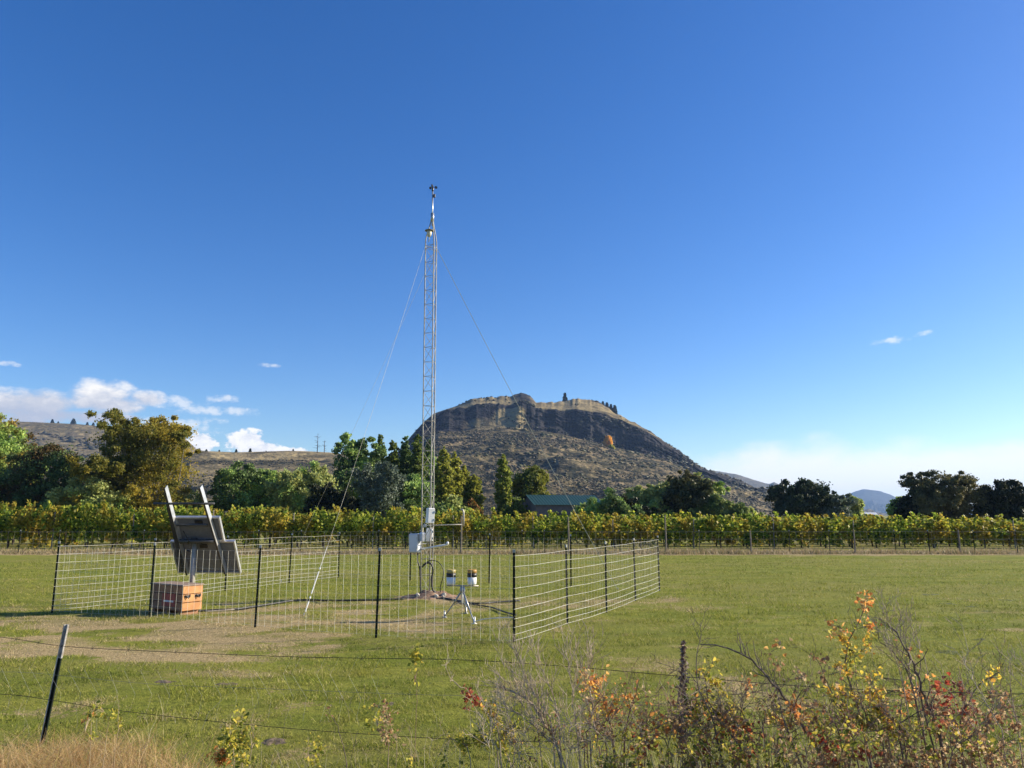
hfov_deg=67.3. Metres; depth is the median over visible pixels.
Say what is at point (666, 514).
grape vine
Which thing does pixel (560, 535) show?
grape vine
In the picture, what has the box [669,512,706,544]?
grape vine
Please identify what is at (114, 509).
grape vine
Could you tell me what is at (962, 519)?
grape vine
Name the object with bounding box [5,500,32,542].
grape vine
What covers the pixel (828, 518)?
grape vine
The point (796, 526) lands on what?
grape vine
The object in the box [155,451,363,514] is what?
dry grass hill
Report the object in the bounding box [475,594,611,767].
bare shrub
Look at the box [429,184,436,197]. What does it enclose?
wind sensor
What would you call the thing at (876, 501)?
distant mountain
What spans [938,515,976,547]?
grape vine
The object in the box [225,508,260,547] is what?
grape vine
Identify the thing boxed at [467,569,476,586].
bucket gauge
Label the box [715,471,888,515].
distant ridge
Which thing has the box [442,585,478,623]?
tripod
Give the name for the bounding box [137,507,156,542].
grape vine
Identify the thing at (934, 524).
grape vine
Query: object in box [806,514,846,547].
grape vine
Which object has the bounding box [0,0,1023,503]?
sky
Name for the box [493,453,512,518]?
poplar tree
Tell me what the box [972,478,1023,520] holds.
dark thicket tree
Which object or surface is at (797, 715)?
arching branch shrub
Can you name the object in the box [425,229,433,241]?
shielded dome sensor
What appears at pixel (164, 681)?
molehill
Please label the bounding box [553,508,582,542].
grape vine
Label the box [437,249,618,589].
guy wire
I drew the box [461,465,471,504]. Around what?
poplar tree
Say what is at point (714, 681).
autumn shrub
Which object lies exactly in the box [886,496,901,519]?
dark thicket tree
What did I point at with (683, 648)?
seed stalk
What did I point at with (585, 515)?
grape vine
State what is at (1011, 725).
fine twig shrub
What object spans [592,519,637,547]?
grape vine
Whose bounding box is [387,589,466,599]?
soil mound
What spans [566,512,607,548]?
grape vine
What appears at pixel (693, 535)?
trellis post
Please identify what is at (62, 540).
grape vine
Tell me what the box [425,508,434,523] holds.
equipment box
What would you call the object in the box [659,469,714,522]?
tree
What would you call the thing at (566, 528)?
grape vine
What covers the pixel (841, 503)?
grey green tree
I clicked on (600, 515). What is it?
grape vine
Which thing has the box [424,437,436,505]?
poplar tree
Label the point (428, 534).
door
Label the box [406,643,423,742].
tall weed
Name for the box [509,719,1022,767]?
verge tangle
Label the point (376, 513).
grape vine
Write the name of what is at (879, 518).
grape vine
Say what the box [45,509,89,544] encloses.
grape vine
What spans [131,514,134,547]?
trellis post
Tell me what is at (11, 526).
grape vine
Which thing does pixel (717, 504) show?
tree
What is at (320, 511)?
grape vine
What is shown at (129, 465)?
yellowing tree
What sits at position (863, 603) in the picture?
autumn shrub
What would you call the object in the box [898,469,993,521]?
round tree
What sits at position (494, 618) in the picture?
cord
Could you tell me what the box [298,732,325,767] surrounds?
young sapling
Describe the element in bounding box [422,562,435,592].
cable
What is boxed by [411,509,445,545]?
grape vine
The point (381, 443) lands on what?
poplar tree
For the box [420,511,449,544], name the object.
grape vine
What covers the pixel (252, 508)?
grape vine
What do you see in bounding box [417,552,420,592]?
cable
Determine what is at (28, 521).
grape vine
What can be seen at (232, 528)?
grape vine
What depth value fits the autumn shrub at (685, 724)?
4.35 m
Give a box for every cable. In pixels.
[198,598,403,611]
[206,609,234,611]
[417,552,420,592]
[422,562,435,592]
[423,560,443,591]
[442,597,519,603]
[452,599,515,615]
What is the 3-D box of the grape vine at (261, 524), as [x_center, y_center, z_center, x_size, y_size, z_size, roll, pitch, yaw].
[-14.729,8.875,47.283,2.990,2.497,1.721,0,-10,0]
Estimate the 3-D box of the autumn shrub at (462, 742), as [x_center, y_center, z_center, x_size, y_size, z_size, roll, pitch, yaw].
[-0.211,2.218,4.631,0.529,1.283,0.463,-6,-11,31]
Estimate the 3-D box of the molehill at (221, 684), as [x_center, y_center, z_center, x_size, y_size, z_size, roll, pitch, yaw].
[-3.393,3.566,9.127,0.349,0.036,0.280,0,-10,0]
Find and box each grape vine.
[0,501,5,535]
[0,502,10,514]
[0,506,27,547]
[0,510,26,545]
[1,503,28,543]
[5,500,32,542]
[14,499,59,547]
[14,505,58,546]
[41,504,85,541]
[45,505,83,545]
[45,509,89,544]
[62,501,110,547]
[66,502,112,546]
[80,504,109,540]
[94,502,131,548]
[100,506,134,543]
[116,507,169,547]
[121,512,159,545]
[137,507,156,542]
[142,505,191,547]
[143,510,186,545]
[172,505,216,537]
[174,505,212,515]
[201,507,238,538]
[211,512,245,538]
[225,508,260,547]
[226,504,260,546]
[227,507,265,544]
[230,505,270,542]
[249,508,290,547]
[251,506,296,545]
[261,504,297,544]
[272,512,317,547]
[278,515,315,545]
[287,512,316,544]
[302,509,344,545]
[304,512,348,547]
[308,506,341,543]
[327,504,369,545]
[332,513,372,547]
[357,513,395,547]
[361,510,397,545]
[365,512,399,537]
[378,505,417,545]
[378,508,424,547]
[381,506,423,544]
[405,512,451,545]
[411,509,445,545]
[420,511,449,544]
[434,513,472,545]
[439,509,473,547]
[443,509,474,541]
[448,507,472,542]
[463,516,511,547]
[467,507,495,544]
[482,510,523,546]
[487,514,530,547]
[497,513,524,544]
[511,513,557,547]
[516,515,553,545]
[522,509,554,544]
[538,516,579,547]
[545,514,578,545]
[549,515,577,544]
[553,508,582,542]
[563,511,604,546]
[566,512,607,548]
[570,509,605,544]
[591,515,631,545]
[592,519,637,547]
[597,514,626,544]
[604,510,634,542]
[618,516,651,545]
[621,515,659,547]
[625,514,655,544]
[629,510,660,542]
[643,516,692,547]
[644,517,681,545]
[654,511,683,544]
[668,509,684,518]
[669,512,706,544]
[671,517,713,545]
[677,517,715,543]
[696,511,733,545]
[702,514,744,547]
[722,519,774,547]
[725,517,756,545]
[731,516,761,544]
[735,512,765,521]
[748,511,784,545]
[753,512,793,547]
[777,512,827,547]
[777,518,812,544]
[782,511,821,542]
[791,515,810,540]
[803,516,835,545]
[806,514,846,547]
[817,513,844,537]
[827,513,865,546]
[831,519,876,547]
[832,512,868,544]
[848,514,894,546]
[852,514,902,547]
[861,513,896,544]
[872,518,914,545]
[881,515,926,547]
[906,512,955,546]
[909,511,945,544]
[910,512,953,547]
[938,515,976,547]
[939,518,971,545]
[942,517,963,544]
[961,517,999,545]
[962,515,999,544]
[970,520,1009,547]
[973,514,1005,542]
[985,513,1020,545]
[990,518,1023,547]
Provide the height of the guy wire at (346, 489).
9.238 m
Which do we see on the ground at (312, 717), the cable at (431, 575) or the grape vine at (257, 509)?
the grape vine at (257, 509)
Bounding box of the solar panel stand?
[153,485,241,582]
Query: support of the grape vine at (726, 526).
on the ground at (312, 717)
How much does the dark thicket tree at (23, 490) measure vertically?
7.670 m
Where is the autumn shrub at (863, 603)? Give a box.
[783,590,923,767]
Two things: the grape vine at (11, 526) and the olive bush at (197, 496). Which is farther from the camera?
the olive bush at (197, 496)
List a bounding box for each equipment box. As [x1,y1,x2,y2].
[409,533,420,552]
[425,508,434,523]
[426,528,432,541]
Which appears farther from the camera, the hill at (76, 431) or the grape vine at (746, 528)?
the hill at (76, 431)
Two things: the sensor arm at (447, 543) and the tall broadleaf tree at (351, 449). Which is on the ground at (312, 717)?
the tall broadleaf tree at (351, 449)
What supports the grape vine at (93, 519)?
on the ground at (312, 717)
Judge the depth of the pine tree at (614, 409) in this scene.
1118.03 m
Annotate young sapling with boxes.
[206,703,262,767]
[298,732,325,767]
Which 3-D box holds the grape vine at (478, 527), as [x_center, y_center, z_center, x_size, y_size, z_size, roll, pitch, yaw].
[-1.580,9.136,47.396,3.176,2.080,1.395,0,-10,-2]
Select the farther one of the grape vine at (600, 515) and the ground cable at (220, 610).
the grape vine at (600, 515)
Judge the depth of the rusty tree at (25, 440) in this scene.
111.79 m
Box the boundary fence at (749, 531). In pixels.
[0,515,1023,552]
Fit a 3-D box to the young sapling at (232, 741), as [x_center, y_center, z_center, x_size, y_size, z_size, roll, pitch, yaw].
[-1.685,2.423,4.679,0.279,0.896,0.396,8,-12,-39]
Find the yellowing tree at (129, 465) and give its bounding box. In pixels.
[53,408,207,512]
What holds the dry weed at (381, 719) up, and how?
on the ground at (312, 717)
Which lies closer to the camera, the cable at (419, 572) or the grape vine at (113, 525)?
the cable at (419, 572)
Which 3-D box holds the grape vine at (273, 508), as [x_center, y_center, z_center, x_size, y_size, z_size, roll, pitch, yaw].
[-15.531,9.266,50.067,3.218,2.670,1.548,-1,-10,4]
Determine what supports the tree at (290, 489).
on the ground at (312, 717)
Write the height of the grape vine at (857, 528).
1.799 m
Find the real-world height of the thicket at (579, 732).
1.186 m
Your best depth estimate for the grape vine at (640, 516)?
55.72 m
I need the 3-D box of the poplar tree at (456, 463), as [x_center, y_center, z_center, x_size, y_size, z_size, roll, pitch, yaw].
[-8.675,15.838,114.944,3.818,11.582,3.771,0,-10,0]
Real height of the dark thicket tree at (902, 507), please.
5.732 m
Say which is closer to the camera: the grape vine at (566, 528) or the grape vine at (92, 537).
the grape vine at (92, 537)
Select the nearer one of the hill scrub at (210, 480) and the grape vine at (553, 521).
the grape vine at (553, 521)
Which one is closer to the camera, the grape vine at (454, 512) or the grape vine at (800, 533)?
the grape vine at (800, 533)
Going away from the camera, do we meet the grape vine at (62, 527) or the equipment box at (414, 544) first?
the equipment box at (414, 544)
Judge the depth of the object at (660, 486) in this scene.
100.40 m
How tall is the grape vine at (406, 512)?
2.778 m
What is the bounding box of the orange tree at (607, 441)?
[602,435,612,446]
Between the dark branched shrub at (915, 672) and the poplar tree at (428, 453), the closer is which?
the dark branched shrub at (915, 672)
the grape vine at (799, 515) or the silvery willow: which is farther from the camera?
the silvery willow
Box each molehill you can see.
[154,680,176,683]
[215,682,237,685]
[262,738,285,744]
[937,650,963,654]
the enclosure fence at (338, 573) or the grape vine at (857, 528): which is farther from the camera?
the grape vine at (857, 528)
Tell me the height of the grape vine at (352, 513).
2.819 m
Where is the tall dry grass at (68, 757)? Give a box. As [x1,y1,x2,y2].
[0,717,309,767]
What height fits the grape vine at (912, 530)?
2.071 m
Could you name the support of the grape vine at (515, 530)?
on the ground at (312, 717)
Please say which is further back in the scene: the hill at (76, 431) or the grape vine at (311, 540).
the hill at (76, 431)
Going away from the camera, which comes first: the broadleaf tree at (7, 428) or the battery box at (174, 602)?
the battery box at (174, 602)
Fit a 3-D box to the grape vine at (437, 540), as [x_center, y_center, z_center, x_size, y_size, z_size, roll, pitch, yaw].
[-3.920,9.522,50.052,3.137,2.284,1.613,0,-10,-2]
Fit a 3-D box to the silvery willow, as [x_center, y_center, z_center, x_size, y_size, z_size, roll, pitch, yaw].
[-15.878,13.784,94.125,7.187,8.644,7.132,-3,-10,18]
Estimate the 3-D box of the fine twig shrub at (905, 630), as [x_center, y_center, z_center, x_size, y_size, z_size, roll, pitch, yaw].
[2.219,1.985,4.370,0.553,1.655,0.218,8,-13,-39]
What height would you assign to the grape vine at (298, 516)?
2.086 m
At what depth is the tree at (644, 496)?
96.19 m
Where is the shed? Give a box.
[520,495,600,519]
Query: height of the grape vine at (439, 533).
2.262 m
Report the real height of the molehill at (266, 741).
0.043 m
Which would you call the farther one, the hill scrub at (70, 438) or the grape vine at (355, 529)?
the hill scrub at (70, 438)
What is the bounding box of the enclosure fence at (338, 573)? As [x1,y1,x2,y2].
[51,532,659,641]
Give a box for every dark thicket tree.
[0,440,98,505]
[0,469,49,522]
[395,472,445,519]
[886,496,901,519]
[889,489,950,519]
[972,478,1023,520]
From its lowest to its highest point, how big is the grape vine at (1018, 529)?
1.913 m
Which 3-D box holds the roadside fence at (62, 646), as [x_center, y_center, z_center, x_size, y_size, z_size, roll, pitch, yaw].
[-1.080,2.687,6.004,10.606,1.320,0.136,-3,-10,16]
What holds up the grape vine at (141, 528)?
on the ground at (312, 717)
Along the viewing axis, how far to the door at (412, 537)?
18.92 m
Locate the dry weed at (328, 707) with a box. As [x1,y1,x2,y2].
[325,705,361,767]
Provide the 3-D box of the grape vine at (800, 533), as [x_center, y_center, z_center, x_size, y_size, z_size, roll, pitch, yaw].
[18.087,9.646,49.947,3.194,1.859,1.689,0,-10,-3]
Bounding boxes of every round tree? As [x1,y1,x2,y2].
[511,464,555,508]
[764,477,838,518]
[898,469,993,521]
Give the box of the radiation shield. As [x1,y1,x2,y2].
[419,527,426,543]
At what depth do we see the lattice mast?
19.85 m
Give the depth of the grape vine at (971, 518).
49.87 m
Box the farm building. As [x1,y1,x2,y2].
[863,512,877,516]
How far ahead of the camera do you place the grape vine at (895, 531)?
50.16 m
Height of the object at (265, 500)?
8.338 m
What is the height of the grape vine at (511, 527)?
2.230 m
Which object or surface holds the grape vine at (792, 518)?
on the ground at (312, 717)
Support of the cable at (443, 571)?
on the soil mound
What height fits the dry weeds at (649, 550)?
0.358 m
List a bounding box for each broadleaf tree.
[0,412,30,475]
[328,432,386,509]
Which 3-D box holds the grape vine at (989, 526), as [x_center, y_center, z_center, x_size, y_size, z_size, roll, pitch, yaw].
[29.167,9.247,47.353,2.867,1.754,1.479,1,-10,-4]
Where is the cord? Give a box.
[474,617,512,621]
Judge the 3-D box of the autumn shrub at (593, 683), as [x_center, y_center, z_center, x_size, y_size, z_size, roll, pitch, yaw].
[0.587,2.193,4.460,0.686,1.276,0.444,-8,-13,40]
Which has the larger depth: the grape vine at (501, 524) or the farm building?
the farm building
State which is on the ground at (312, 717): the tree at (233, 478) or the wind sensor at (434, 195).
the tree at (233, 478)
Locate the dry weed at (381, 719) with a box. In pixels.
[362,698,418,767]
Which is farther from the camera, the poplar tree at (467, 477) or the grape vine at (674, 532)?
the poplar tree at (467, 477)
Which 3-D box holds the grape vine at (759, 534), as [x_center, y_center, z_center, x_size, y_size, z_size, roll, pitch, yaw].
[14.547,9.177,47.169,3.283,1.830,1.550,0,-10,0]
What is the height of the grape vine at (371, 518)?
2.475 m
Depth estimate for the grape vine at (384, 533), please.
47.08 m
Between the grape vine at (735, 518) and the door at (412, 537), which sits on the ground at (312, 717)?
the grape vine at (735, 518)
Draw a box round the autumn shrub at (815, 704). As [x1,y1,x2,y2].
[701,652,947,767]
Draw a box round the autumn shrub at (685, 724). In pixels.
[573,668,758,767]
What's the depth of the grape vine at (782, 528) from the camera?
47.13 m
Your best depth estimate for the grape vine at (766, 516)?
50.18 m
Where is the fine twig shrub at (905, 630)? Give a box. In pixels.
[855,585,937,767]
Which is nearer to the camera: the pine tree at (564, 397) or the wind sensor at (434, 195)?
the wind sensor at (434, 195)
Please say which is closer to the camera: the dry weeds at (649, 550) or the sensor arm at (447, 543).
the sensor arm at (447, 543)
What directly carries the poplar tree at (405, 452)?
on the ground at (312, 717)
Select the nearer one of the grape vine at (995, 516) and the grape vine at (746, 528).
the grape vine at (746, 528)
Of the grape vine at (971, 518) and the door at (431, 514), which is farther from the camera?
the grape vine at (971, 518)
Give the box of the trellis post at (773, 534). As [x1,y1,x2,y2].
[773,519,774,548]
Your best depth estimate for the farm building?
885.24 m
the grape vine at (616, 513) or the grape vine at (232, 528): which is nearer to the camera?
the grape vine at (232, 528)
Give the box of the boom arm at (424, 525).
[423,508,463,526]
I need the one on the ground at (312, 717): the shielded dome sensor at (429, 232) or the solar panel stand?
the solar panel stand
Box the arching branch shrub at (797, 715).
[651,607,820,767]
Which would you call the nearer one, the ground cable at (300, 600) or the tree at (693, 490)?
the ground cable at (300, 600)
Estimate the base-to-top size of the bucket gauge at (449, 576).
0.326 m
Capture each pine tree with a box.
[562,392,567,401]
[613,405,617,413]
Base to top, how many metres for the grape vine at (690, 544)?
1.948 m
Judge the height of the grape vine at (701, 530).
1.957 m
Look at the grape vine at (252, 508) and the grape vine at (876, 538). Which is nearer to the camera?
the grape vine at (876, 538)
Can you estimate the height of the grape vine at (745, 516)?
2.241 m
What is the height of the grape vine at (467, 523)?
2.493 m
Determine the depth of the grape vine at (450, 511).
55.87 m
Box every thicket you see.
[463,667,628,767]
[568,649,849,767]
[591,725,824,767]
[738,662,1023,767]
[795,724,1023,767]
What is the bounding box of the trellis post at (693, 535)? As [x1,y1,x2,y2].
[693,519,694,547]
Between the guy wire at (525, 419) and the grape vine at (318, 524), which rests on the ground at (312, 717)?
the grape vine at (318, 524)
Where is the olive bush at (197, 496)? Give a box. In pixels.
[177,490,224,512]
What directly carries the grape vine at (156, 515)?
on the ground at (312, 717)
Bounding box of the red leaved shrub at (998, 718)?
[920,657,1023,767]
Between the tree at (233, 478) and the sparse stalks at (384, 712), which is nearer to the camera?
the sparse stalks at (384, 712)
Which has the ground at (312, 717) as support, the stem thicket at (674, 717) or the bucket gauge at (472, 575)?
the stem thicket at (674, 717)
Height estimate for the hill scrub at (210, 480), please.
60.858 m
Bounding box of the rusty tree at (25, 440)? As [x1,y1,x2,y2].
[3,432,48,484]
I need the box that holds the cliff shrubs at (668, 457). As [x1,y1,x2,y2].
[397,400,766,492]
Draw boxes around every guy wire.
[281,256,432,581]
[303,248,424,614]
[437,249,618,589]
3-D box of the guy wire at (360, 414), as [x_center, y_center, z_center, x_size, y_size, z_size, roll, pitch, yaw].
[-4.516,1.243,22.001,6.536,9.239,0.028,-8,-13,40]
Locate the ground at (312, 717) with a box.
[0,515,1023,767]
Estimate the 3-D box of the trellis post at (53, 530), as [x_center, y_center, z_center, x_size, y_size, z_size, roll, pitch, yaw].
[-28.085,8.991,47.059,0.062,2.273,0.070,1,-10,0]
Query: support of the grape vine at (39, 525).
on the ground at (312, 717)
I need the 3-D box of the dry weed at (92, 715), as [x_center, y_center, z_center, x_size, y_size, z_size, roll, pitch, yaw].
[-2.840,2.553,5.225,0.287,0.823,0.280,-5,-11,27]
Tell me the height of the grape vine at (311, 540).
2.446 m
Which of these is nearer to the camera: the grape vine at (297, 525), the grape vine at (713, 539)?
the grape vine at (297, 525)
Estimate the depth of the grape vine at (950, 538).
49.92 m
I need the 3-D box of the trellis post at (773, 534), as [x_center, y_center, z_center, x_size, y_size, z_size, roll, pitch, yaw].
[16.009,9.183,47.026,0.061,1.846,0.070,1,-10,0]
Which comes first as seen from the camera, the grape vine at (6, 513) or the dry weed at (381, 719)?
the dry weed at (381, 719)
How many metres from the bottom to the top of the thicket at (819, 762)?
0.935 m
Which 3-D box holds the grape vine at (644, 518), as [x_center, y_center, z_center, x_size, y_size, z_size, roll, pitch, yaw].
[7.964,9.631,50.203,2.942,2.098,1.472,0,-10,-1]
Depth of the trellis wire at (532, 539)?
47.04 m
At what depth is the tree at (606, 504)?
90.08 m
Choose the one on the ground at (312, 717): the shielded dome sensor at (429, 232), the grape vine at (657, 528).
the grape vine at (657, 528)
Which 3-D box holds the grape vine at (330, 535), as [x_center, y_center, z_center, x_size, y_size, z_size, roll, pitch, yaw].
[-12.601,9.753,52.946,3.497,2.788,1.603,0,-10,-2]
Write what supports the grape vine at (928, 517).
on the ground at (312, 717)
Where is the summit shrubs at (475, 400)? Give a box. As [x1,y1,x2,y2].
[415,395,746,483]
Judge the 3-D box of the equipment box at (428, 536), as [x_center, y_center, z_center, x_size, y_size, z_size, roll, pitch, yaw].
[-2.076,3.802,19.362,0.172,0.322,0.173,2,-10,-10]
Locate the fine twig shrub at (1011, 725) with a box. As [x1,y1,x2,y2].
[911,616,1023,767]
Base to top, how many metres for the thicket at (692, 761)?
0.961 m
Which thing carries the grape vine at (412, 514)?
on the ground at (312, 717)
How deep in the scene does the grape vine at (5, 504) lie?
53.20 m
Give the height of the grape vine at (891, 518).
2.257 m
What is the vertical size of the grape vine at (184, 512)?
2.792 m
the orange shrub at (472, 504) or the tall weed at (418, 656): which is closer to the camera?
the tall weed at (418, 656)
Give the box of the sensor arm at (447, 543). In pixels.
[421,542,448,549]
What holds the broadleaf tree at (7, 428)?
on the ground at (312, 717)
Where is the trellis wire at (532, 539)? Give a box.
[0,532,1017,539]
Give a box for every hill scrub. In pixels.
[11,431,177,491]
[135,459,350,509]
[411,428,781,518]
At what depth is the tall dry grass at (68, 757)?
6.01 m
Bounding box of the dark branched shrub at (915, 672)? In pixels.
[850,596,1006,767]
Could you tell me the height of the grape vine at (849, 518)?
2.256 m
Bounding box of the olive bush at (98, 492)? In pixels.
[40,474,137,512]
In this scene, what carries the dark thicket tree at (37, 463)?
on the ground at (312, 717)
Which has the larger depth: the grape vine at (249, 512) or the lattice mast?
the grape vine at (249, 512)
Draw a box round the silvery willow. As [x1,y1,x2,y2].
[350,460,408,517]
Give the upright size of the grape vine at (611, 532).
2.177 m
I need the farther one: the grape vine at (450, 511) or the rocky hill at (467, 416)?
the rocky hill at (467, 416)
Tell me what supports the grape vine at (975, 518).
on the ground at (312, 717)
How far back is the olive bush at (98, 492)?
89.72 m
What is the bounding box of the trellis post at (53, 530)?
[51,512,55,547]
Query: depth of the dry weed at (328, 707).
4.97 m
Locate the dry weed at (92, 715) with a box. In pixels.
[81,698,123,767]
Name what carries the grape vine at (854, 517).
on the ground at (312, 717)
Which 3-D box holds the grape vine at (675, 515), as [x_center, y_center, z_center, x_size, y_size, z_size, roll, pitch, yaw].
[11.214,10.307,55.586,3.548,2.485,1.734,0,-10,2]
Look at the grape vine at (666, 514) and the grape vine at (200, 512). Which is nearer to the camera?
the grape vine at (200, 512)
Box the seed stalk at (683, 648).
[675,640,690,765]
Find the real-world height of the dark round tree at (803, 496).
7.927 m
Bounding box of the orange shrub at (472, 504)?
[464,498,483,514]
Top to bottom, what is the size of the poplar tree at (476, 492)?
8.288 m
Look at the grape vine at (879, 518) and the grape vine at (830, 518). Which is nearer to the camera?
the grape vine at (879, 518)
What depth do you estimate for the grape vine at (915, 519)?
50.01 m
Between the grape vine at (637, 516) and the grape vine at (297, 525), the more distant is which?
the grape vine at (637, 516)
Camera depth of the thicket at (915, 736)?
4.03 m
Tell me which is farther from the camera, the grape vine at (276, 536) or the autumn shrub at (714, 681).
the grape vine at (276, 536)
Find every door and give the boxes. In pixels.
[409,534,416,551]
[426,529,432,540]
[428,508,434,522]
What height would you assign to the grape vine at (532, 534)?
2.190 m
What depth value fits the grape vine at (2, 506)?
50.46 m
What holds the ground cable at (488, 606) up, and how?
on the ground at (312, 717)
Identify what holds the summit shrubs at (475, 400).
on the rocky hill at (467, 416)
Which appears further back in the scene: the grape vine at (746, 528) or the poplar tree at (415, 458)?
the poplar tree at (415, 458)
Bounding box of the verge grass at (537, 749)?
[79,688,1023,767]
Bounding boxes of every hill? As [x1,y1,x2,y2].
[0,421,201,488]
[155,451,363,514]
[398,393,778,518]
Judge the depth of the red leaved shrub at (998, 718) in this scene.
4.53 m
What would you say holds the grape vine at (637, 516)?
on the ground at (312, 717)
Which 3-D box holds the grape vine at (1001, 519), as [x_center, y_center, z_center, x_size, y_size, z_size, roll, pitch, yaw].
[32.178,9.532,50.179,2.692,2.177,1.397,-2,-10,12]
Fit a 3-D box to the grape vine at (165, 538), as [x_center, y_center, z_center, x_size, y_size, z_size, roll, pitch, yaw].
[-21.221,8.739,47.355,3.344,2.799,1.600,-1,-10,4]
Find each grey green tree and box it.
[818,490,857,518]
[847,495,864,519]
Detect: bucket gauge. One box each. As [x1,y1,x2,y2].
[446,569,455,586]
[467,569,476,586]
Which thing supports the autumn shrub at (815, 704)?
on the ground at (312, 717)
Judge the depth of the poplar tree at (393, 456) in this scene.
118.40 m
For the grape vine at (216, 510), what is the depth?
50.15 m
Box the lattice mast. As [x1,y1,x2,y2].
[420,191,436,590]
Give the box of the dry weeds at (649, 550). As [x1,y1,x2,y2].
[0,545,1023,554]
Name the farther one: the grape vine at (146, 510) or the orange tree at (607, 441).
the orange tree at (607, 441)
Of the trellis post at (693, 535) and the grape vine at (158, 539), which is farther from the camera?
the grape vine at (158, 539)
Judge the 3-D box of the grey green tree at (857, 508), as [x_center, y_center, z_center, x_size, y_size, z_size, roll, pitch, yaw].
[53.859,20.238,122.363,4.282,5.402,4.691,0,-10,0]
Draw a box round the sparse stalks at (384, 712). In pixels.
[4,676,1011,767]
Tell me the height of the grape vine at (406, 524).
2.529 m
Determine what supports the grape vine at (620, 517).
on the ground at (312, 717)
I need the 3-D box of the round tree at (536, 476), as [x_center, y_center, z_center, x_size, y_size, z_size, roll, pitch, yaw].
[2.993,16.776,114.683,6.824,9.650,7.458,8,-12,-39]
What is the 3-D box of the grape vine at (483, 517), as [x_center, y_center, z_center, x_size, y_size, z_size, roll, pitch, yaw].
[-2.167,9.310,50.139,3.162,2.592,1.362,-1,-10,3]
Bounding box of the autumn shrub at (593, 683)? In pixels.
[576,650,673,766]
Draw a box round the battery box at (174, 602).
[150,581,203,614]
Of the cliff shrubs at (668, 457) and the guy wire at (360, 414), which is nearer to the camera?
the guy wire at (360, 414)
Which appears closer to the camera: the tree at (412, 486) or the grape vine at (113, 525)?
the grape vine at (113, 525)
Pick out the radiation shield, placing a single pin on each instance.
(422, 538)
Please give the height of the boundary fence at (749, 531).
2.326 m
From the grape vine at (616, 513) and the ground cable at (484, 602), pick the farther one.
the grape vine at (616, 513)
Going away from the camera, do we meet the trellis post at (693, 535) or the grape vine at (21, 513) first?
the trellis post at (693, 535)
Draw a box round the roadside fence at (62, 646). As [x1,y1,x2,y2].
[2,624,1010,743]
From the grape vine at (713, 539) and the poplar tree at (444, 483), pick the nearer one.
the grape vine at (713, 539)
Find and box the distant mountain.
[845,489,974,514]
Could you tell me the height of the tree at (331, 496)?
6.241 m
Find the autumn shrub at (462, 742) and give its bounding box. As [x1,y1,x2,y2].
[428,643,522,767]
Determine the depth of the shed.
105.88 m
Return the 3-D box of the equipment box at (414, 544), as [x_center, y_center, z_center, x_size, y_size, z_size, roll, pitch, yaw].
[-2.401,3.932,19.018,0.240,0.461,0.233,-6,-11,19]
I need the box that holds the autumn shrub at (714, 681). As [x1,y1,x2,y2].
[677,654,757,767]
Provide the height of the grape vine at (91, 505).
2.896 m
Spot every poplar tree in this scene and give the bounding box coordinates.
[371,434,387,499]
[387,440,399,473]
[399,435,411,475]
[405,434,428,480]
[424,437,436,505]
[431,446,457,505]
[448,451,466,505]
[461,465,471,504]
[463,474,485,510]
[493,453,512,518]
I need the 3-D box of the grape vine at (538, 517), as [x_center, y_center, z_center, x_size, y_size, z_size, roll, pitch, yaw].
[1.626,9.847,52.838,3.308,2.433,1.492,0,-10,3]

